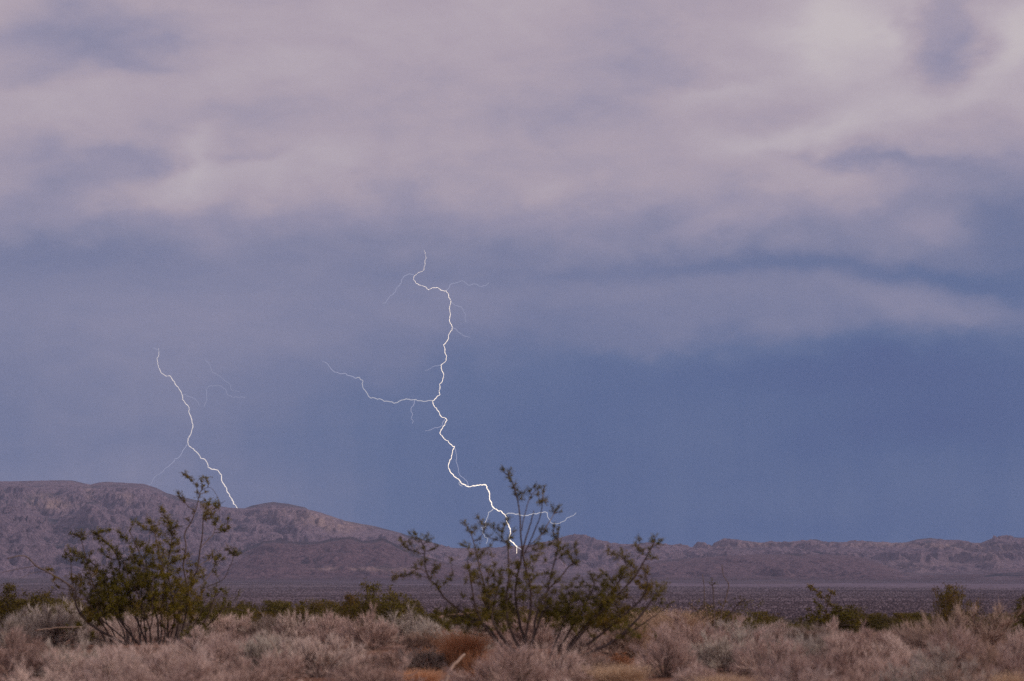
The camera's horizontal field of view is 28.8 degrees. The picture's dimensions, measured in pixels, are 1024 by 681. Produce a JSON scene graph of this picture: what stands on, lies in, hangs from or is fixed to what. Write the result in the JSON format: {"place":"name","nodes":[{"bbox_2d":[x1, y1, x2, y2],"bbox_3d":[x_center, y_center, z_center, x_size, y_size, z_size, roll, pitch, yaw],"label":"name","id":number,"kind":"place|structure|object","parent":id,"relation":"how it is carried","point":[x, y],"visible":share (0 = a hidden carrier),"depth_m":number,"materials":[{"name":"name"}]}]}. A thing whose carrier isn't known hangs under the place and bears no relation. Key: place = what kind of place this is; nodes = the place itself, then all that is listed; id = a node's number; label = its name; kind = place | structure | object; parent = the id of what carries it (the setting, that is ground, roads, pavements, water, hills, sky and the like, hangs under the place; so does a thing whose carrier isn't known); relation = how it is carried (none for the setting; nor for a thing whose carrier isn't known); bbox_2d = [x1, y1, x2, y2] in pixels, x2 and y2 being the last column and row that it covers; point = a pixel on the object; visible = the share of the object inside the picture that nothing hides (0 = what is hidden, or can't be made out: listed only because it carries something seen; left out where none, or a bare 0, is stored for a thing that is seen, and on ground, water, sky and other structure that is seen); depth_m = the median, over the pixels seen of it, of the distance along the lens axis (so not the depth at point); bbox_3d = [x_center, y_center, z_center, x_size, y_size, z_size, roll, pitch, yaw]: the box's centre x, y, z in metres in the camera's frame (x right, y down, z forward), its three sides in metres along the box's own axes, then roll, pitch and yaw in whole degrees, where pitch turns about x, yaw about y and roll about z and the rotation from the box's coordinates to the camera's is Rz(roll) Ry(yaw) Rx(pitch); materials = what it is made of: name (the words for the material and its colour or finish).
{"place":"outdoors","nodes":[
{"label":"outdoors","id":0,"kind":"place"},
{"bbox_2d":[0,480,1023,583],"bbox_3d":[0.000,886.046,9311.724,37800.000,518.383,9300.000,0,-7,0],"label":"mountains","id":1,"kind":"structure","parent":0,"point":[280,542],"depth_m":6983.79,"materials":[{"name":"grey stone"}]},
{"bbox_2d":[325,252,575,552],"bbox_3d":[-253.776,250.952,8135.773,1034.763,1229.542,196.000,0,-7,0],"label":"lightning bolt","id":2,"kind":"object","parent":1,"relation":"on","point":[445,422],"visible":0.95,"depth_m":8110.10,"materials":[{"name":"white"}]},
{"bbox_2d":[0,583,1023,680],"bbox_3d":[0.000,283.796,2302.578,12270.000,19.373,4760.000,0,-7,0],"label":"ground","id":3,"kind":"structure","parent":0,"point":[1001,587],"depth_m":1752.23,"materials":[{"name":"soil"}]},
{"bbox_2d":[0,603,44,647],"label":"dry shrub","id":4,"kind":"object","parent":3,"relation":"on","point":[17,622],"visible":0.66,"depth_m":34.78,"materials":[{"name":"beige plant"}]},
{"bbox_2d":[0,625,54,680],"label":"dry shrub","id":5,"kind":"object","parent":3,"relation":"on","point":[32,652],"visible":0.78,"depth_m":22.45,"materials":[{"name":"beige plant"}]},
{"bbox_2d":[0,582,54,628],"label":"creosote bush","id":6,"kind":"object","parent":3,"relation":"on","point":[5,602],"visible":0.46,"depth_m":51.39,"materials":[{"name":"green plant"}]},
{"bbox_2d":[0,654,84,680],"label":"dry shrub","id":7,"kind":"object","parent":3,"relation":"on","point":[20,673],"visible":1,"depth_m":16.09,"materials":[{"name":"beige plant"}]},
{"bbox_2d":[12,592,74,629],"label":"creosote bush","id":8,"kind":"object","parent":3,"relation":"on","point":[60,603],"visible":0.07,"depth_m":59.56,"materials":[{"name":"green plant"}]},
{"bbox_2d":[0,644,99,680],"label":"dry shrub","id":9,"kind":"object","parent":3,"relation":"on","point":[55,660],"visible":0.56,"depth_m":18.41,"materials":[{"name":"beige plant"}]},
{"bbox_2d":[2,594,110,646],"bbox_3d":[-8.341,5.153,36.600,2.148,0.993,2.658,6,-9,-40],"label":"dry shrub","id":10,"kind":"object","parent":3,"relation":"on","point":[39,620],"visible":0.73,"depth_m":36.14,"materials":[{"name":"beige plant"}]},
{"bbox_2d":[16,624,106,679],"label":"dry shrub","id":11,"kind":"object","parent":3,"relation":"on","point":[71,658],"visible":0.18,"depth_m":22.41,"materials":[{"name":"beige plant"}]},
{"bbox_2d":[83,618,123,646],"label":"dry shrub","id":12,"kind":"object","parent":3,"relation":"on","point":[98,633],"visible":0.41,"depth_m":36.68,"materials":[{"name":"grey plant"}]},
{"bbox_2d":[63,639,155,680],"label":"dry shrub","id":13,"kind":"object","parent":3,"relation":"on","point":[106,665],"visible":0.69,"depth_m":17.94,"materials":[{"name":"beige plant"}]},
{"bbox_2d":[1,469,243,645],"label":"creosote bush","id":14,"kind":"object","parent":3,"relation":"on","point":[182,596],"visible":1,"depth_m":34.81,"materials":[{"name":"green plant"}]},
{"bbox_2d":[80,636,184,680],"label":"dry shrub","id":15,"kind":"object","parent":3,"relation":"on","point":[131,651],"visible":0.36,"depth_m":20.97,"materials":[{"name":"beige plant"}]},
{"bbox_2d":[105,609,162,643],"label":"dry shrub","id":16,"kind":"object","parent":3,"relation":"on","point":[132,626],"visible":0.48,"depth_m":39.72,"materials":[{"name":"beige plant"}]},
{"bbox_2d":[86,660,208,680],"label":"dry shrub","id":17,"kind":"object","parent":3,"relation":"on","point":[138,674],"visible":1,"depth_m":15.66,"materials":[{"name":"beige plant"}]},
{"bbox_2d":[129,605,187,642],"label":"dry shrub","id":18,"kind":"object","parent":3,"relation":"on","point":[163,633],"visible":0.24,"depth_m":41.36,"materials":[{"name":"beige plant"}]},
{"bbox_2d":[118,646,229,680],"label":"dry shrub","id":19,"kind":"object","parent":3,"relation":"on","point":[186,663],"visible":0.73,"depth_m":17.80,"materials":[{"name":"beige plant"}]},
{"bbox_2d":[130,635,227,680],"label":"dry shrub","id":20,"kind":"object","parent":3,"relation":"on","point":[177,648],"visible":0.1,"depth_m":21.52,"materials":[{"name":"beige plant"}]},
{"bbox_2d":[170,612,217,642],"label":"dry shrub","id":21,"kind":"object","parent":3,"relation":"on","point":[173,634],"visible":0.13,"depth_m":39.72,"materials":[{"name":"beige plant"}]},
{"bbox_2d":[164,625,227,657],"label":"dry shrub","id":22,"kind":"object","parent":3,"relation":"on","point":[188,642],"visible":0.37,"depth_m":30.03,"materials":[{"name":"beige plant"}]},
{"bbox_2d":[185,629,253,674],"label":"dry shrub","id":23,"kind":"object","parent":3,"relation":"on","point":[219,651],"visible":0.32,"depth_m":23.04,"materials":[{"name":"beige plant"}]},
{"bbox_2d":[192,610,263,641],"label":"dry shrub","id":24,"kind":"object","parent":3,"relation":"on","point":[222,625],"visible":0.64,"depth_m":42.30,"materials":[{"name":"beige plant"}]},
{"bbox_2d":[201,667,279,680],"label":"dry shrub","id":25,"kind":"object","parent":3,"relation":"on","point":[243,679],"visible":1,"depth_m":16.82,"materials":[{"name":"beige plant"}]},
{"bbox_2d":[203,623,280,659],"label":"dry shrub","id":26,"kind":"object","parent":3,"relation":"on","point":[231,635],"visible":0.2,"depth_m":29.14,"materials":[{"name":"beige plant"}]},
{"bbox_2d":[209,644,296,680],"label":"dry shrub","id":27,"kind":"object","parent":3,"relation":"on","point":[254,672],"visible":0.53,"depth_m":19.37,"materials":[{"name":"beige plant"}]},
{"bbox_2d":[226,629,295,674],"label":"dry shrub","id":28,"kind":"object","parent":3,"relation":"on","point":[252,648],"visible":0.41,"depth_m":23.68,"materials":[{"name":"beige plant"}]},
{"bbox_2d":[231,612,298,641],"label":"dry shrub","id":29,"kind":"object","parent":3,"relation":"on","point":[264,625],"visible":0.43,"depth_m":42.20,"materials":[{"name":"beige plant"}]},
{"bbox_2d":[247,599,296,619],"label":"creosote bush","id":30,"kind":"object","parent":3,"relation":"on","point":[278,608],"visible":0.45,"depth_m":65.30,"materials":[{"name":"green plant"}]},
{"bbox_2d":[251,640,308,680],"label":"dry shrub","id":31,"kind":"object","parent":3,"relation":"on","point":[295,667],"visible":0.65,"depth_m":22.39,"materials":[{"name":"beige plant"}]},
{"bbox_2d":[261,629,304,656],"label":"dry shrub","id":32,"kind":"object","parent":3,"relation":"on","point":[282,637],"visible":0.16,"depth_m":31.05,"materials":[{"name":"beige plant"}]},
{"bbox_2d":[271,605,324,643],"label":"dry shrub","id":33,"kind":"object","parent":3,"relation":"on","point":[292,625],"visible":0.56,"depth_m":40.55,"materials":[{"name":"beige plant"}]},
{"bbox_2d":[284,597,339,626],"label":"creosote bush","id":34,"kind":"object","parent":3,"relation":"on","point":[313,610],"visible":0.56,"depth_m":61.36,"materials":[{"name":"green plant"}]},
{"bbox_2d":[261,629,376,677],"bbox_3d":[-2.256,3.654,23.345,1.406,0.632,1.138,1,-7,-5],"label":"dry shrub","id":35,"kind":"object","parent":3,"relation":"on","point":[310,655],"visible":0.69,"depth_m":23.28,"materials":[{"name":"beige plant"}]},
{"bbox_2d":[303,608,354,644],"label":"dry shrub","id":36,"kind":"object","parent":3,"relation":"on","point":[329,622],"visible":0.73,"depth_m":38.95,"materials":[{"name":"beige plant"}]},
{"bbox_2d":[334,592,366,625],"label":"creosote bush","id":37,"kind":"object","parent":3,"relation":"on","point":[350,599],"visible":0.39,"depth_m":47.39,"materials":[{"name":"green plant"}]},
{"bbox_2d":[320,646,383,668],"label":"dry shrub","id":38,"kind":"object","parent":3,"relation":"on","point":[373,658],"visible":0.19,"depth_m":26.76,"materials":[{"name":"beige plant"}]},
{"bbox_2d":[335,603,403,650],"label":"dry shrub","id":39,"kind":"object","parent":3,"relation":"on","point":[381,633],"visible":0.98,"depth_m":34.10,"materials":[{"name":"beige plant"}]},
{"bbox_2d":[322,649,427,680],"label":"dry shrub","id":40,"kind":"object","parent":3,"relation":"on","point":[350,674],"visible":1,"depth_m":16.97,"materials":[{"name":"beige plant"}]},
{"bbox_2d":[341,578,418,631],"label":"creosote bush","id":41,"kind":"object","parent":3,"relation":"on","point":[373,602],"visible":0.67,"depth_m":45.43,"materials":[{"name":"green plant"}]},
{"bbox_2d":[371,644,413,669],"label":"dry shrub","id":42,"kind":"object","parent":3,"relation":"on","point":[391,658],"visible":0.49,"depth_m":26.12,"materials":[{"name":"beige plant"}]},
{"bbox_2d":[368,601,435,643],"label":"dry shrub","id":43,"kind":"object","parent":3,"relation":"on","point":[407,626],"visible":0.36,"depth_m":39.61,"materials":[{"name":"beige plant"}]},
{"bbox_2d":[397,629,441,653],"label":"dry shrub","id":44,"kind":"object","parent":3,"relation":"on","point":[417,642],"visible":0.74,"depth_m":31.40,"materials":[{"name":"beige plant"}]},
{"bbox_2d":[394,667,447,680],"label":"rust bush","id":45,"kind":"object","parent":3,"relation":"on","point":[432,677],"visible":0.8,"depth_m":19.89,"materials":[{"name":"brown wood"}]},
{"bbox_2d":[395,646,450,669],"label":"dry shrub","id":46,"kind":"object","parent":3,"relation":"on","point":[419,658],"visible":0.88,"depth_m":24.47,"materials":[{"name":"beige plant"}]},
{"bbox_2d":[403,612,460,641],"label":"dry shrub","id":47,"kind":"object","parent":3,"relation":"on","point":[424,627],"visible":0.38,"depth_m":34.81,"materials":[{"name":"beige plant"}]},
{"bbox_2d":[409,626,504,669],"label":"rust bush","id":48,"kind":"object","parent":3,"relation":"on","point":[451,646],"visible":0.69,"depth_m":24.48,"materials":[{"name":"brown plant"}]},
{"bbox_2d":[452,648,495,680],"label":"rust bush","id":49,"kind":"object","parent":3,"relation":"on","point":[468,666],"visible":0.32,"depth_m":21.51,"materials":[{"name":"brown plant"}]},
{"bbox_2d":[473,618,515,646],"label":"dry shrub","id":50,"kind":"object","parent":3,"relation":"on","point":[493,627],"visible":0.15,"depth_m":36.06,"materials":[{"name":"beige plant"}]},
{"bbox_2d":[442,634,572,680],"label":"dry shrub","id":51,"kind":"object","parent":3,"relation":"on","point":[525,670],"visible":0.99,"depth_m":18.64,"materials":[{"name":"beige plant"}]},
{"bbox_2d":[0,542,1023,625],"bbox_3d":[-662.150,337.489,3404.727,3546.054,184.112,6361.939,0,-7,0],"label":"distant scrub","id":52,"kind":"object","parent":3,"relation":"on","point":[890,609],"visible":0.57,"depth_m":1575.16,"materials":[{"name":"green plant"}]},
{"bbox_2d":[390,462,673,669],"bbox_3d":[0.242,2.781,24.292,3.501,2.625,1.824,0,-7,0],"label":"creosote bush","id":53,"kind":"object","parent":3,"relation":"on","point":[507,605],"visible":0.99,"depth_m":24.15,"materials":[{"name":"green plant"}]},
{"bbox_2d":[499,611,568,648],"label":"dry shrub","id":54,"kind":"object","parent":3,"relation":"on","point":[541,638],"visible":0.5,"depth_m":34.81,"materials":[{"name":"beige plant"}]},
{"bbox_2d":[518,639,594,680],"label":"dry shrub","id":55,"kind":"object","parent":3,"relation":"on","point":[571,662],"visible":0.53,"depth_m":20.12,"materials":[{"name":"beige plant"}]},
{"bbox_2d":[547,620,613,654],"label":"dry shrub","id":56,"kind":"object","parent":3,"relation":"on","point":[579,642],"visible":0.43,"depth_m":32.51,"materials":[{"name":"beige plant"}]},
{"bbox_2d":[564,644,618,679],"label":"dry shrub","id":57,"kind":"object","parent":3,"relation":"on","point":[598,658],"visible":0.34,"depth_m":22.51,"materials":[{"name":"beige plant"}]},
{"bbox_2d":[600,652,635,666],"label":"rust bush","id":58,"kind":"object","parent":3,"relation":"on","point":[626,661],"visible":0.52,"depth_m":25.30,"materials":[{"name":"brown plant"}]},
{"bbox_2d":[592,624,650,657],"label":"dry shrub","id":59,"kind":"object","parent":3,"relation":"on","point":[616,646],"visible":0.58,"depth_m":31.27,"materials":[{"name":"beige plant"}]},
{"bbox_2d":[571,660,676,680],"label":"dry grass clump","id":60,"kind":"object","parent":3,"relation":"on","point":[619,674],"visible":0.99,"depth_m":19.47,"materials":[{"name":"beige plant"}]},
{"bbox_2d":[595,619,658,657],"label":"dry grass clump","id":61,"kind":"object","parent":3,"relation":"on","point":[642,635],"visible":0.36,"depth_m":31.38,"materials":[{"name":"beige plant"}]},
{"bbox_2d":[628,620,706,677],"bbox_3d":[1.699,3.432,22.190,0.915,0.681,1.098,-2,-7,12],"label":"dry shrub","id":62,"kind":"object","parent":3,"relation":"on","point":[677,652],"visible":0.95,"depth_m":22.20,"materials":[{"name":"beige plant"}]},
{"bbox_2d":[623,604,747,647],"bbox_3d":[2.815,4.941,34.293,2.039,0.831,2.326,7,-10,-44],"label":"dry grass clump","id":63,"kind":"object","parent":3,"relation":"on","point":[692,621],"visible":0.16,"depth_m":34.14,"materials":[{"name":"beige plant"}]},
{"bbox_2d":[626,606,750,666],"bbox_3d":[2.542,3.894,26.332,1.828,0.838,1.964,-3,-8,24],"label":"dry shrub","id":64,"kind":"object","parent":3,"relation":"on","point":[695,635],"visible":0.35,"depth_m":26.07,"materials":[{"name":"beige plant"}]},
{"bbox_2d":[668,661,721,680],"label":"dry shrub","id":65,"kind":"object","parent":3,"relation":"on","point":[699,671],"visible":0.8,"depth_m":19.89,"materials":[{"name":"beige plant"}]},
{"bbox_2d":[688,603,743,634],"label":"creosote bush","id":66,"kind":"object","parent":3,"relation":"on","point":[709,611],"visible":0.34,"depth_m":53.38,"materials":[{"name":"green plant"}]},
{"bbox_2d":[661,670,772,680],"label":"dry grass clump","id":67,"kind":"object","parent":3,"relation":"on","point":[718,679],"visible":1,"depth_m":17.09,"materials":[{"name":"beige plant"}]},
{"bbox_2d":[688,567,747,631],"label":"creosote bush","id":68,"kind":"object","parent":3,"relation":"on","point":[723,604],"visible":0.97,"depth_m":45.59,"materials":[{"name":"brown plant"}]},
{"bbox_2d":[671,620,776,671],"bbox_3d":[2.610,3.633,23.826,1.374,0.690,1.274,5,-8,-34],"label":"dry shrub","id":69,"kind":"object","parent":3,"relation":"on","point":[718,656],"visible":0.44,"depth_m":23.77,"materials":[{"name":"beige plant"}]},
{"bbox_2d":[694,615,784,651],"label":"dry shrub","id":70,"kind":"object","parent":3,"relation":"on","point":[730,626],"visible":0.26,"depth_m":31.91,"materials":[{"name":"beige plant"}]},
{"bbox_2d":[725,622,815,676],"bbox_3d":[2.965,3.518,22.705,1.122,0.652,1.192,7,-10,-43],"label":"dry shrub","id":71,"kind":"object","parent":3,"relation":"on","point":[744,659],"visible":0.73,"depth_m":22.74,"materials":[{"name":"beige plant"}]},
{"bbox_2d":[746,618,794,650],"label":"dry shrub","id":72,"kind":"object","parent":3,"relation":"on","point":[779,630],"visible":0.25,"depth_m":32.27,"materials":[{"name":"beige plant"}]},
{"bbox_2d":[727,647,820,680],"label":"dry shrub","id":73,"kind":"object","parent":3,"relation":"on","point":[793,664],"visible":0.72,"depth_m":18.69,"materials":[{"name":"beige plant"}]},
{"bbox_2d":[760,660,840,680],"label":"dry shrub","id":74,"kind":"object","parent":3,"relation":"on","point":[810,678],"visible":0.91,"depth_m":16.39,"materials":[{"name":"beige plant"}]},
{"bbox_2d":[773,627,848,670],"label":"dry shrub","id":75,"kind":"object","parent":3,"relation":"on","point":[819,644],"visible":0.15,"depth_m":23.10,"materials":[{"name":"beige plant"}]},
{"bbox_2d":[781,619,843,654],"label":"dry shrub","id":76,"kind":"object","parent":3,"relation":"on","point":[814,632],"visible":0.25,"depth_m":31.48,"materials":[{"name":"beige plant"}]},
{"bbox_2d":[788,649,856,680],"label":"dry shrub","id":77,"kind":"object","parent":3,"relation":"on","point":[839,669],"visible":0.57,"depth_m":18.34,"materials":[{"name":"beige plant"}]},
{"bbox_2d":[795,584,864,627],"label":"creosote bush","id":78,"kind":"object","parent":3,"relation":"on","point":[845,619],"visible":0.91,"depth_m":46.48,"materials":[{"name":"green plant"}]},
{"bbox_2d":[813,614,852,652],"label":"dry shrub","id":79,"kind":"object","parent":3,"relation":"on","point":[834,620],"visible":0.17,"depth_m":32.48,"materials":[{"name":"beige plant"}]},
{"bbox_2d":[808,604,867,634],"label":"creosote bush","id":80,"kind":"object","parent":3,"relation":"on","point":[850,625],"visible":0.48,"depth_m":47.36,"materials":[{"name":"green plant"}]},
{"bbox_2d":[814,664,890,680],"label":"dry shrub","id":81,"kind":"object","parent":3,"relation":"on","point":[851,676],"visible":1,"depth_m":15.97,"materials":[{"name":"beige plant"}]},
{"bbox_2d":[801,627,910,679],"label":"dry shrub","id":82,"kind":"object","parent":3,"relation":"on","point":[839,644],"visible":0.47,"depth_m":21.77,"materials":[{"name":"beige plant"}]},
{"bbox_2d":[839,619,893,656],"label":"dry shrub","id":83,"kind":"object","parent":3,"relation":"on","point":[867,633],"visible":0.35,"depth_m":31.40,"materials":[{"name":"beige plant"}]},
{"bbox_2d":[856,615,901,631],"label":"creosote bush","id":84,"kind":"object","parent":3,"relation":"on","point":[871,623],"visible":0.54,"depth_m":61.27,"materials":[{"name":"green plant"}]},
{"bbox_2d":[837,649,930,680],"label":"dry shrub","id":85,"kind":"object","parent":3,"relation":"on","point":[875,668],"visible":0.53,"depth_m":18.73,"materials":[{"name":"beige plant"}]},
{"bbox_2d":[867,627,931,677],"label":"dry shrub","id":86,"kind":"object","parent":3,"relation":"on","point":[895,645],"visible":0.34,"depth_m":22.62,"materials":[{"name":"beige plant"}]},
{"bbox_2d":[869,660,955,680],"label":"dry shrub","id":87,"kind":"object","parent":3,"relation":"on","point":[913,676],"visible":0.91,"depth_m":16.37,"materials":[{"name":"beige plant"}]},
{"bbox_2d":[899,640,1004,680],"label":"dry shrub","id":88,"kind":"object","parent":3,"relation":"on","point":[921,659],"visible":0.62,"depth_m":19.90,"materials":[{"name":"beige plant"}]},
{"bbox_2d":[918,622,989,667],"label":"dry shrub","id":89,"kind":"object","parent":3,"relation":"on","point":[964,644],"visible":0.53,"depth_m":25.38,"materials":[{"name":"beige plant"}]},
{"bbox_2d":[889,594,1023,661],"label":"dry shrub","id":90,"kind":"object","parent":3,"relation":"on","point":[993,637],"visible":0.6,"depth_m":29.46,"materials":[{"name":"beige plant"}]},
{"bbox_2d":[931,583,981,637],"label":"creosote bush","id":91,"kind":"object","parent":3,"relation":"on","point":[947,597],"visible":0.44,"depth_m":43.55,"materials":[{"name":"green plant"}]},
{"bbox_2d":[921,656,993,680],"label":"dry shrub","id":92,"kind":"object","parent":3,"relation":"on","point":[952,676],"visible":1,"depth_m":16.05,"materials":[{"name":"beige plant"}]},
{"bbox_2d":[958,637,1008,679],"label":"dry shrub","id":93,"kind":"object","parent":3,"relation":"on","point":[990,655],"visible":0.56,"depth_m":22.22,"materials":[{"name":"beige plant"}]},
{"bbox_2d":[978,650,1023,680],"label":"dry shrub","id":94,"kind":"object","parent":3,"relation":"on","point":[1007,668],"visible":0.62,"depth_m":20.35,"materials":[{"name":"beige plant"}]},
{"bbox_2d":[981,667,1023,680],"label":"dry grass clump","id":95,"kind":"object","parent":3,"relation":"on","point":[1013,678],"visible":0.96,"depth_m":17.44,"materials":[{"name":"beige plant"}]},
{"bbox_2d":[992,594,1023,639],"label":"creosote bush","id":96,"kind":"object","parent":3,"relation":"on","point":[1019,609],"visible":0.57,"depth_m":39.51,"materials":[{"name":"green plant"}]},
{"bbox_2d":[996,624,1023,670],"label":"dry shrub","id":97,"kind":"object","parent":3,"relation":"on","point":[1017,642],"visible":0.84,"depth_m":24.54,"materials":[{"name":"beige plant"}]},
{"bbox_2d":[0,628,1023,680],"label":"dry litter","id":98,"kind":"object","parent":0,"point":[463,667],"visible":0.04,"depth_m":29.86,"materials":[{"name":"brown plant"}]},
{"bbox_2d":[0,0,1023,547],"label":"sky","id":99,"kind":"structure","parent":0,"point":[753,270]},
{"bbox_2d":[149,348,244,507],"bbox_3d":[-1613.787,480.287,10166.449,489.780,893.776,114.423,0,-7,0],"label":"lightning bolt","id":100,"kind":"object","parent":99,"relation":"in","point":[191,432],"visible":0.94,"depth_m":10175.92,"materials":[{"name":"white"}]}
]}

